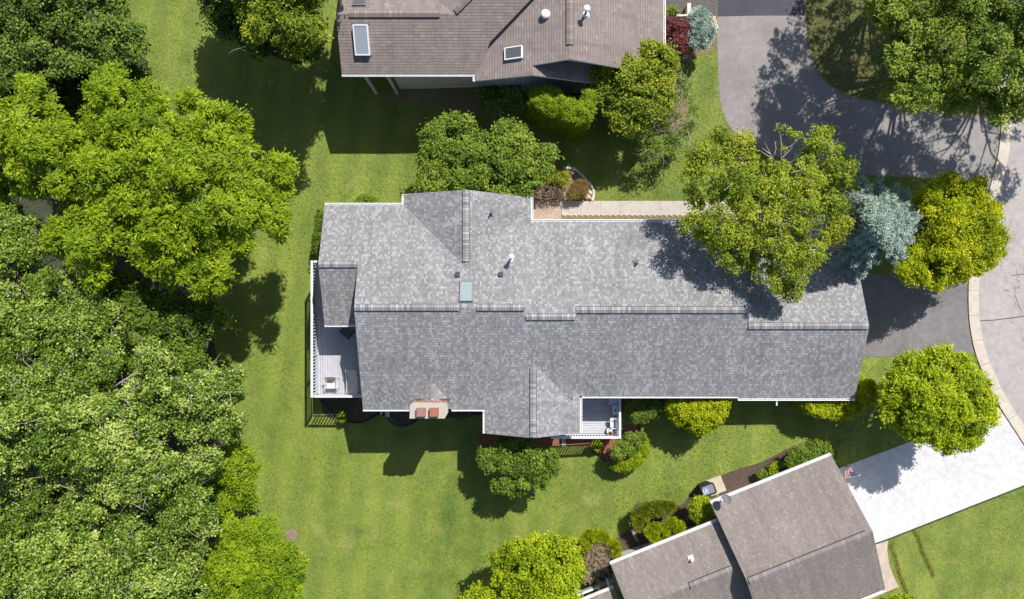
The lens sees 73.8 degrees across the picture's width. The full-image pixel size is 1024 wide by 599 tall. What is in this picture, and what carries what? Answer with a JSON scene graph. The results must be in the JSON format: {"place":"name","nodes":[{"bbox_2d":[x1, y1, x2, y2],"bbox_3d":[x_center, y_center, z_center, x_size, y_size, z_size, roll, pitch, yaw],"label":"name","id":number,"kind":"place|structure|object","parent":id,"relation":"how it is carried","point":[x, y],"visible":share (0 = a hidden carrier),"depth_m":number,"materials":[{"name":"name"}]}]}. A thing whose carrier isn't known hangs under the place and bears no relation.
{"place":"outdoors","nodes":[
{"label":"outdoors","id":0,"kind":"place"},
{"bbox_2d":[0,2,229,598],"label":"woodland soil","id":1,"kind":"structure","parent":0,"point":[43,208],"depth_m":42.00,"materials":[{"name":"brown soil"}]},
{"bbox_2d":[0,188,68,345],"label":"poplar tree","id":2,"kind":"object","parent":1,"relation":"on","point":[19,246],"visible":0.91,"depth_m":34.42,"materials":[{"name":"green plant"}]},
{"bbox_2d":[0,259,129,393],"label":"poplar tree","id":3,"kind":"object","parent":1,"relation":"on","point":[75,319],"visible":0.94,"depth_m":34.55,"materials":[{"name":"green plant"}]},
{"bbox_2d":[0,0,155,97],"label":"shade tree","id":4,"kind":"object","parent":1,"relation":"on","point":[39,29],"visible":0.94,"depth_m":35.38,"materials":[{"name":"green plant"}]},
{"bbox_2d":[0,54,156,155],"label":"understory tree","id":5,"kind":"object","parent":1,"relation":"on","point":[69,94],"visible":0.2,"depth_m":38.22,"materials":[{"name":"green plant"}]},
{"bbox_2d":[0,479,226,598],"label":"poplar tree","id":6,"kind":"object","parent":1,"relation":"on","point":[75,548],"visible":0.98,"depth_m":34.14,"materials":[{"name":"green plant"}]},
{"bbox_2d":[0,330,248,514],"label":"poplar tree","id":7,"kind":"object","parent":1,"relation":"on","point":[100,428],"visible":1,"depth_m":33.37,"materials":[{"name":"green plant"}]},
{"bbox_2d":[0,60,301,302],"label":"walnut tree","id":8,"kind":"object","parent":1,"relation":"on","point":[99,163],"visible":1,"depth_m":33.15,"materials":[{"name":"green plant"}]},
{"bbox_2d":[100,264,236,399],"bbox_3d":[-19.232,2.217,38.698,8.815,6.804,6.684,21,90,0],"label":"maple tree","id":9,"kind":"object","parent":1,"relation":"on","point":[145,311],"visible":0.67,"depth_m":36.26,"materials":[{"name":"green plant"}]},
{"bbox_2d":[340,327,355,339],"bbox_3d":[-9.455,1.807,39.391,0.664,0.985,0.898,40,90,0],"label":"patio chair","id":10,"kind":"object","parent":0,"point":[347,332],"visible":0.73,"depth_m":39.47,"materials":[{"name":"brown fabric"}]},
{"bbox_2d":[119,0,1023,598],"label":"ground","id":11,"kind":"structure","parent":0,"point":[297,464],"depth_m":42.00,"materials":[{"name":"green plant"}]},
{"bbox_2d":[196,435,309,598],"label":"walnut tree","id":12,"kind":"object","parent":11,"relation":"on","point":[245,550],"visible":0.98,"depth_m":35.58,"materials":[{"name":"green plant"}]},
{"bbox_2d":[191,0,328,67],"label":"understory tree","id":13,"kind":"object","parent":11,"relation":"on","point":[222,17],"visible":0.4,"depth_m":37.70,"materials":[{"name":"green plant"}]},
{"bbox_2d":[215,0,333,60],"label":"broadleaf tree","id":14,"kind":"object","parent":11,"relation":"on","point":[297,35],"visible":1,"depth_m":33.66,"materials":[{"name":"green plant"}]},
{"bbox_2d":[286,529,297,540],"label":"worn patch","id":15,"kind":"object","parent":11,"relation":"on","point":[288,538],"visible":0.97,"depth_m":42.00,"materials":[{"name":"brown soil"}]},
{"bbox_2d":[287,530,296,539],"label":"utility cover","id":16,"kind":"object","parent":15,"relation":"on","point":[289,534],"visible":0.9,"depth_m":41.98,"materials":[{"name":"beige concrete"}]},
{"bbox_2d":[309,209,323,256],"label":"leafy bush","id":17,"kind":"object","parent":11,"relation":"on","point":[317,233],"visible":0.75,"depth_m":40.40,"materials":[{"name":"green plant"}]},
{"bbox_2d":[311,260,361,397],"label":"deck","id":18,"kind":"structure","parent":11,"relation":"on","point":[336,353],"depth_m":39.88,"materials":[{"name":"grey wood"}]},
{"bbox_2d":[323,376,338,388],"bbox_3d":[-10.436,4.806,39.405,0.704,0.956,0.792,0,90,0],"label":"patio chair","id":19,"kind":"object","parent":18,"relation":"on","point":[332,382],"visible":1,"depth_m":39.47,"materials":[{"name":"white plastic"}]},
{"bbox_2d":[345,370,359,394],"bbox_3d":[-9.211,4.806,39.424,0.664,0.919,1.598,0,90,0],"label":"chaise lounge","id":20,"kind":"object","parent":18,"relation":"on","point":[352,384],"visible":0.88,"depth_m":39.51,"materials":[{"name":"beige fabric"}]},
{"bbox_2d":[353,192,378,202],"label":"leafy bush","id":21,"kind":"object","parent":11,"relation":"on","point":[365,198],"visible":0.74,"depth_m":41.10,"materials":[{"name":"green plant"}]},
{"bbox_2d":[321,400,418,426],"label":"bed edging","id":22,"kind":"object","parent":11,"relation":"on","point":[331,411],"visible":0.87,"depth_m":41.92,"materials":[{"name":"black plastic"}]},
{"bbox_2d":[309,391,482,424],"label":"foundation bed","id":23,"kind":"object","parent":11,"relation":"on","point":[403,420],"visible":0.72,"depth_m":42.00,"materials":[{"name":"brown soil"}]},
{"bbox_2d":[337,411,346,422],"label":"leafy bush","id":24,"kind":"object","parent":23,"relation":"on","point":[342,416],"visible":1,"depth_m":41.19,"materials":[{"name":"green plant"}]},
{"bbox_2d":[385,411,389,417],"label":"splash block","id":25,"kind":"object","parent":23,"relation":"on","point":[387,413],"depth_m":41.95,"materials":[{"name":"concrete"}]},
{"bbox_2d":[410,109,564,197],"bbox_3d":[-1.448,-7.865,39.107,8.637,5.082,5.524,0,90,0],"label":"ornamental tree","id":26,"kind":"object","parent":11,"relation":"on","point":[456,152],"visible":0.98,"depth_m":37.35,"materials":[{"name":"green plant"}]},
{"bbox_2d":[336,0,665,94],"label":"brown roof house","id":27,"kind":"structure","parent":11,"relation":"on","point":[434,44],"depth_m":36.59,"materials":[{"name":"brown"}]},
{"bbox_2d":[474,435,560,499],"bbox_3d":[0.304,9.327,39.412,4.904,4.004,3.998,0,90,0],"label":"tree","id":28,"kind":"object","parent":11,"relation":"on","point":[524,463],"visible":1,"depth_m":38.15,"materials":[{"name":"green plant"}]},
{"bbox_2d":[454,527,591,598],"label":"broadleaf tree","id":29,"kind":"object","parent":11,"relation":"on","point":[525,568],"visible":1,"depth_m":36.27,"materials":[{"name":"green plant"}]},
{"bbox_2d":[533,200,560,218],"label":"paver landing","id":30,"kind":"object","parent":11,"relation":"on","point":[548,209],"visible":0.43,"depth_m":41.08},
{"bbox_2d":[384,18,716,133],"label":"wall bed","id":31,"kind":"object","parent":11,"relation":"on","point":[436,93],"visible":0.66,"depth_m":41.69,"materials":[{"name":"brown soil"}]},
{"bbox_2d":[474,85,527,117],"bbox_3d":[-0.571,-11.560,40.270,3.296,2.508,2.264,0,90,0],"label":"flowering bush","id":32,"kind":"object","parent":31,"relation":"on","point":[496,101],"visible":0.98,"depth_m":39.37,"materials":[{"name":"green plant"}]},
{"bbox_2d":[526,82,601,140],"bbox_3d":[2.849,-10.697,39.069,4.151,4.314,2.680,0,90,0],"label":"clipped hedge","id":33,"kind":"object","parent":31,"relation":"on","point":[553,108],"visible":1,"depth_m":37.43,"materials":[{"name":"green plant"}]},
{"bbox_2d":[583,36,682,141],"bbox_3d":[6.425,-11.832,38.312,5.725,4.745,5.871,26,90,0],"label":"ornamental tree","id":34,"kind":"object","parent":31,"relation":"on","point":[627,102],"visible":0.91,"depth_m":36.83,"materials":[{"name":"green plant"}]},
{"bbox_2d":[632,65,708,170],"bbox_3d":[8.873,-10.137,38.741,4.848,3.375,5.770,0,90,0],"label":"thin shrub","id":35,"kind":"object","parent":31,"relation":"on","point":[653,143],"visible":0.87,"depth_m":38.26,"materials":[{"name":"green plant"}]},
{"bbox_2d":[673,56,680,71],"bbox_3d":[8.929,-13.395,39.317,1.180,2.191,1.606,-36,90,0],"label":"clipped ball","id":36,"kind":"object","parent":31,"relation":"on","point":[678,67],"visible":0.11,"depth_m":38.43,"materials":[{"name":"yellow plant"}]},
{"bbox_2d":[477,398,641,460],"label":"red mulch bed","id":37,"kind":"object","parent":11,"relation":"on","point":[605,451],"visible":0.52,"depth_m":40.87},
{"bbox_2d":[589,439,602,450],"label":"leafy bush","id":38,"kind":"object","parent":37,"relation":"on","point":[596,445],"visible":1,"depth_m":40.01,"materials":[{"name":"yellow plant"}]},
{"bbox_2d":[609,430,648,461],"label":"leafy bush","id":39,"kind":"object","parent":37,"relation":"on","point":[631,444],"visible":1,"depth_m":38.75,"materials":[{"name":"green plant"}]},
{"bbox_2d":[610,430,650,474],"bbox_3d":[7.046,9.093,39.935,1.534,1.415,2.928,40,90,0],"label":"leafy bush","id":40,"kind":"object","parent":37,"relation":"on","point":[636,461],"visible":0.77,"depth_m":39.41,"materials":[{"name":"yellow plant"}]},
{"bbox_2d":[531,167,591,201],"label":"rockery bed","id":41,"kind":"object","parent":11,"relation":"on","point":[570,172],"visible":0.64,"depth_m":40.94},
{"bbox_2d":[534,182,567,202],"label":"dry shrub","id":42,"kind":"object","parent":41,"relation":"on","point":[547,190],"visible":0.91,"depth_m":40.44,"materials":[{"name":"brown plant"}]},
{"bbox_2d":[545,164,570,185],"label":"grass clump","id":43,"kind":"object","parent":41,"relation":"on","point":[560,174],"visible":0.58,"depth_m":40.19,"materials":[{"name":"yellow plant"}]},
{"bbox_2d":[566,179,589,201],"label":"rusty shrub","id":44,"kind":"object","parent":41,"relation":"on","point":[579,189],"visible":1,"depth_m":40.20,"materials":[{"name":"brown plant"}]},
{"bbox_2d":[551,396,620,438],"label":"deck","id":45,"kind":"structure","parent":11,"relation":"on","point":[596,413],"depth_m":39.80,"materials":[{"name":"white wood"}]},
{"bbox_2d":[609,398,618,404],"bbox_3d":[5.914,5.754,39.393,0.644,0.821,0.703,0,90,0],"label":"patio chair","id":46,"kind":"object","parent":45,"relation":"on","point":[613,400],"visible":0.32,"depth_m":39.41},
{"bbox_2d":[611,404,617,414],"bbox_3d":[5.945,6.363,39.539,0.340,0.518,0.540,0,90,0],"label":"side table","id":47,"kind":"object","parent":45,"relation":"on","point":[614,407],"visible":1,"depth_m":39.28,"materials":[{"name":"grey metal"}]},
{"bbox_2d":[608,417,621,428],"bbox_3d":[5.959,7.124,39.390,0.703,0.826,0.604,-3,90,0],"label":"patio chair","id":48,"kind":"object","parent":45,"relation":"on","point":[614,422],"visible":0.85,"depth_m":39.39,"materials":[{"name":"white plastic"}]},
{"bbox_2d":[318,190,868,439],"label":"house","id":49,"kind":"structure","parent":11,"relation":"on","point":[507,315],"depth_m":36.52,"materials":[{"name":"grey"}]},
{"bbox_2d":[577,573,619,595],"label":"deck","id":50,"kind":"structure","parent":11,"relation":"on","point":[598,585],"depth_m":39.65,"materials":[{"name":"grey wood"}]},
{"bbox_2d":[579,528,622,558],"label":"golden conifer","id":51,"kind":"object","parent":11,"relation":"on","point":[589,536],"visible":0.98,"depth_m":39.07,"materials":[{"name":"green plant"}]},
{"bbox_2d":[624,398,663,424],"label":"leafy bush","id":52,"kind":"object","parent":11,"relation":"on","point":[642,410],"visible":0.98,"depth_m":38.84,"materials":[{"name":"green plant"}]},
{"bbox_2d":[580,487,716,584],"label":"shrub bed","id":53,"kind":"object","parent":11,"relation":"on","point":[682,508],"visible":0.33,"depth_m":40.44,"materials":[{"name":"brown soil"}]},
{"bbox_2d":[583,542,612,584],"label":"dead bush","id":54,"kind":"object","parent":53,"relation":"on","point":[593,554],"visible":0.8,"depth_m":39.42,"materials":[{"name":"brown plant"}]},
{"bbox_2d":[595,563,610,582],"bbox_3d":[5.325,16.178,40.321,0.750,0.894,0.750,-22,90,0],"label":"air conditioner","id":55,"kind":"object","parent":53,"relation":"on","point":[603,577],"visible":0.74,"depth_m":39.93,"materials":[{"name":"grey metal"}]},
{"bbox_2d":[628,497,677,532],"bbox_3d":[8.017,12.171,39.639,3.090,1.752,1.596,-29,90,0],"label":"yew bush","id":56,"kind":"object","parent":53,"relation":"on","point":[641,515],"visible":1,"depth_m":39.13,"materials":[{"name":"green plant"}]},
{"bbox_2d":[642,520,663,543],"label":"golden conifer","id":57,"kind":"object","parent":53,"relation":"on","point":[652,532],"visible":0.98,"depth_m":38.74,"materials":[{"name":"green plant"}]},
{"bbox_2d":[660,516,686,537],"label":"golden conifer","id":58,"kind":"object","parent":53,"relation":"on","point":[674,525],"visible":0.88,"depth_m":38.50,"materials":[{"name":"green plant"}]},
{"bbox_2d":[687,494,715,525],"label":"round bush","id":59,"kind":"object","parent":53,"relation":"on","point":[701,511],"visible":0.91,"depth_m":38.30,"materials":[{"name":"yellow plant"}]},
{"bbox_2d":[666,3,690,19],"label":"garden wall","id":60,"kind":"structure","parent":11,"relation":"on","point":[687,7],"depth_m":39.76,"materials":[{"name":"stone"}]},
{"bbox_2d":[666,15,691,54],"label":"japanese maple","id":61,"kind":"object","parent":11,"relation":"on","point":[677,30],"visible":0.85,"depth_m":38.44,"materials":[{"name":"red plant"}]},
{"bbox_2d":[561,215,797,225],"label":"path bed","id":62,"kind":"object","parent":11,"relation":"on","point":[623,217],"visible":0.18,"depth_m":40.50,"materials":[{"name":"brown soil"}]},
{"bbox_2d":[564,215,683,216],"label":"path edging","id":63,"kind":"object","parent":62,"relation":"on","point":[626,216],"visible":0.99,"depth_m":40.51,"materials":[{"name":"beige stone"}]},
{"bbox_2d":[562,201,819,248],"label":"front path","id":64,"kind":"structure","parent":11,"relation":"on","point":[632,208],"depth_m":40.47,"materials":[{"name":"concrete"}]},
{"bbox_2d":[662,398,735,437],"bbox_3d":[10.503,6.441,38.869,3.953,2.875,2.624,0,90,0],"label":"golden hedge","id":65,"kind":"object","parent":11,"relation":"on","point":[701,416],"visible":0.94,"depth_m":37.82,"materials":[{"name":"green plant"}]},
{"bbox_2d":[686,6,717,51],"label":"dwarf spruce","id":66,"kind":"object","parent":11,"relation":"on","point":[702,32],"visible":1,"depth_m":38.35,"materials":[{"name":"teal plant"}]},
{"bbox_2d":[705,475,725,495],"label":"stone slab","id":67,"kind":"structure","parent":11,"relation":"on","point":[717,481],"depth_m":39.93,"materials":[{"name":"beige stone"}]},
{"bbox_2d":[698,481,716,496],"bbox_3d":[11.264,10.920,39.560,0.840,0.946,0.680,-22,90,0],"label":"storage bin","id":68,"kind":"object","parent":67,"relation":"on","point":[710,487],"visible":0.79,"depth_m":39.14,"materials":[{"name":"black plastic"}]},
{"bbox_2d":[580,453,885,598],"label":"taupe roof house","id":69,"kind":"structure","parent":11,"relation":"on","point":[803,531],"depth_m":36.84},
{"bbox_2d":[721,494,730,504],"bbox_3d":[11.467,10.742,36.866,0.538,1.068,0.512,0,90,0],"label":"satellite dish","id":70,"kind":"object","parent":69,"relation":"attached to","point":[725,499],"visible":1,"depth_m":36.65,"materials":[{"name":"grey metal"}]},
{"bbox_2d":[844,464,859,478],"bbox_3d":[18.788,9.747,37.990,0.180,1.558,0.865,38,90,0],"label":"flag","id":71,"kind":"object","parent":69,"relation":"attached to","point":[849,472],"visible":0.96,"depth_m":38.11,"materials":[{"name":"multicoloured fabric"}]},
{"bbox_2d":[717,0,803,15],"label":"driveway apron","id":72,"kind":"object","parent":11,"relation":"on","point":[756,7],"visible":1,"depth_m":39.89,"materials":[{"name":"grey asphalt"}]},
{"bbox_2d":[673,122,865,309],"bbox_3d":[12.854,-4.226,36.155,9.772,7.691,9.560,0,90,0],"label":"birch tree","id":73,"kind":"object","parent":11,"relation":"on","point":[746,204],"visible":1,"depth_m":33.94,"materials":[{"name":"green plant"}]},
{"bbox_2d":[759,122,803,169],"bbox_3d":[13.880,-7.919,35.225,1.839,1.215,2.024,23,90,0],"label":"dead branch","id":74,"kind":"object","parent":73,"relation":"attached to","point":[791,133],"visible":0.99,"depth_m":35.01,"materials":[{"name":"brown plant"}]},
{"bbox_2d":[719,443,840,495],"bbox_3d":[15.497,10.269,39.971,7.257,0.149,2.435,-22,90,0],"label":"mulch bed","id":75,"kind":"object","parent":11,"relation":"on","point":[732,480],"visible":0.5,"depth_m":39.93,"materials":[{"name":"brown soil"}]},
{"bbox_2d":[755,468,770,479],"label":"leafy bush","id":76,"kind":"object","parent":75,"relation":"on","point":[763,473],"visible":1,"depth_m":39.28,"materials":[{"name":"green plant"}]},
{"bbox_2d":[768,460,789,475],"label":"leafy bush","id":77,"kind":"object","parent":75,"relation":"on","point":[774,467],"visible":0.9,"depth_m":39.12,"materials":[{"name":"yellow plant"}]},
{"bbox_2d":[783,438,835,467],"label":"leafy bush","id":78,"kind":"object","parent":75,"relation":"on","point":[803,453],"visible":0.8,"depth_m":38.35,"materials":[{"name":"green plant"}]},
{"bbox_2d":[832,446,838,461],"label":"leafy bush","id":79,"kind":"object","parent":75,"relation":"on","point":[835,456],"visible":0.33,"depth_m":39.40,"materials":[{"name":"green plant"}]},
{"bbox_2d":[791,374,878,425],"bbox_3d":[18.414,5.837,38.745,4.534,2.509,2.147,-19,90,0],"label":"golden hedge","id":80,"kind":"object","parent":11,"relation":"on","point":[866,393],"visible":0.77,"depth_m":37.82,"materials":[{"name":"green plant"}]},
{"bbox_2d":[820,213,870,272],"bbox_3d":[19.121,-3.217,39.919,4.238,0.062,3.716,0,90,0],"label":"tree bed","id":81,"kind":"object","parent":11,"relation":"on","point":[837,246],"visible":0.11,"depth_m":39.89,"materials":[{"name":"brown soil"}]},
{"bbox_2d":[829,174,926,279],"bbox_3d":[19.532,-3.666,36.289,5.009,7.422,5.598,23,90,0],"label":"spruce tree","id":82,"kind":"object","parent":81,"relation":"on","point":[885,222],"visible":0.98,"depth_m":35.34,"materials":[{"name":"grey plant"}]},
{"bbox_2d":[723,0,996,179],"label":"driveway edging","id":83,"kind":"object","parent":11,"relation":"on","point":[733,131],"visible":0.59,"depth_m":39.88,"materials":[{"name":"grey concrete"}]},
{"bbox_2d":[889,544,908,595],"bbox_3d":[22.633,15.917,39.835,0.453,0.138,3.727,-17,90,0],"label":"straw strip","id":84,"kind":"object","parent":11,"relation":"on","point":[897,564],"visible":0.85,"depth_m":39.86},
{"bbox_2d":[806,0,994,115],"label":"grass island","id":85,"kind":"structure","parent":11,"relation":"on","point":[850,58],"depth_m":39.90,"materials":[{"name":"green plant"}]},
{"bbox_2d":[852,0,1023,132],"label":"broadleaf tree","id":86,"kind":"object","parent":85,"relation":"on","point":[986,35],"visible":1,"depth_m":31.05,"materials":[{"name":"green plant"}]},
{"bbox_2d":[885,593,915,598],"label":"leafy bush","id":87,"kind":"object","parent":11,"relation":"on","point":[899,596],"visible":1,"depth_m":38.97,"materials":[{"name":"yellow plant"}]},
{"bbox_2d":[892,531,939,598],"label":"sod patch","id":88,"kind":"object","parent":11,"relation":"on","point":[922,567],"visible":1,"depth_m":39.90,"materials":[{"name":"green plant"}]},
{"bbox_2d":[914,528,934,577],"bbox_3d":[24.078,14.853,39.835,0.461,0.138,3.196,-22,90,0],"label":"straw strip","id":89,"kind":"object","parent":11,"relation":"on","point":[925,557],"visible":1,"depth_m":39.86,"materials":[{"name":"green plant"}]},
{"bbox_2d":[873,337,1001,457],"bbox_3d":[22.163,5.125,36.805,6.646,6.391,6.464,0,90,0],"label":"round tree","id":90,"kind":"object","parent":11,"relation":"on","point":[945,403],"visible":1,"depth_m":35.03,"materials":[{"name":"green plant"}]},
{"bbox_2d":[875,485,1023,543],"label":"drive edge seam","id":91,"kind":"object","parent":11,"relation":"on","point":[950,515],"visible":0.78,"depth_m":39.88,"materials":[{"name":"soil"}]},
{"bbox_2d":[891,169,1014,294],"bbox_3d":[23.365,-3.588,37.296,6.842,5.407,6.703,0,90,0],"label":"golden tree","id":92,"kind":"object","parent":11,"relation":"on","point":[956,245],"visible":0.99,"depth_m":35.55,"materials":[{"name":"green plant"}]},
{"bbox_2d":[968,2,1023,443],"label":"kerb","id":93,"kind":"structure","parent":11,"relation":"on","point":[1009,412],"depth_m":39.83,"materials":[{"name":"concrete"}]},
{"bbox_2d":[666,0,716,17],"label":"cobbled yard","id":94,"kind":"structure","parent":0,"point":[710,5],"depth_m":40.12,"materials":[{"name":"grey stone"}]},
{"bbox_2d":[666,4,678,16],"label":"leafy bush","id":95,"kind":"object","parent":94,"relation":"on","point":[670,10],"visible":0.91,"depth_m":39.57,"materials":[{"name":"green plant"}]},
{"bbox_2d":[717,15,999,190],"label":"driveway","id":96,"kind":"structure","parent":0,"point":[774,51],"depth_m":39.89,"materials":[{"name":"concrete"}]},
{"bbox_2d":[868,541,898,598],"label":"side path","id":97,"kind":"structure","parent":0,"point":[890,582],"depth_m":39.88,"materials":[{"name":"beige concrete"}]},
{"bbox_2d":[860,274,974,357],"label":"driveway","id":98,"kind":"structure","parent":0,"point":[901,320],"depth_m":39.89,"materials":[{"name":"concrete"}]},
{"bbox_2d":[839,408,1023,542],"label":"white driveway","id":99,"kind":"structure","parent":0,"point":[925,481],"depth_m":39.89,"materials":[{"name":"concrete"}]},
{"bbox_2d":[979,1,1023,423],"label":"road","id":100,"kind":"structure","parent":0,"point":[1000,287],"depth_m":39.90,"materials":[{"name":"grey asphalt"}]},
{"bbox_2d":[967,89,1018,436],"bbox_3d":[27.834,-6.999,39.904,5.279,0.032,45.330,-10,90,0],"label":"gutter seam","id":101,"kind":"object","parent":100,"relation":"on","point":[967,295],"visible":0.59,"depth_m":39.89,"materials":[{"name":"concrete"}]},
{"bbox_2d":[980,274,1023,320],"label":"road crack","id":102,"kind":"object","parent":100,"relation":"on","point":[1006,318],"visible":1,"depth_m":39.89,"materials":[{"name":"asphalt"}]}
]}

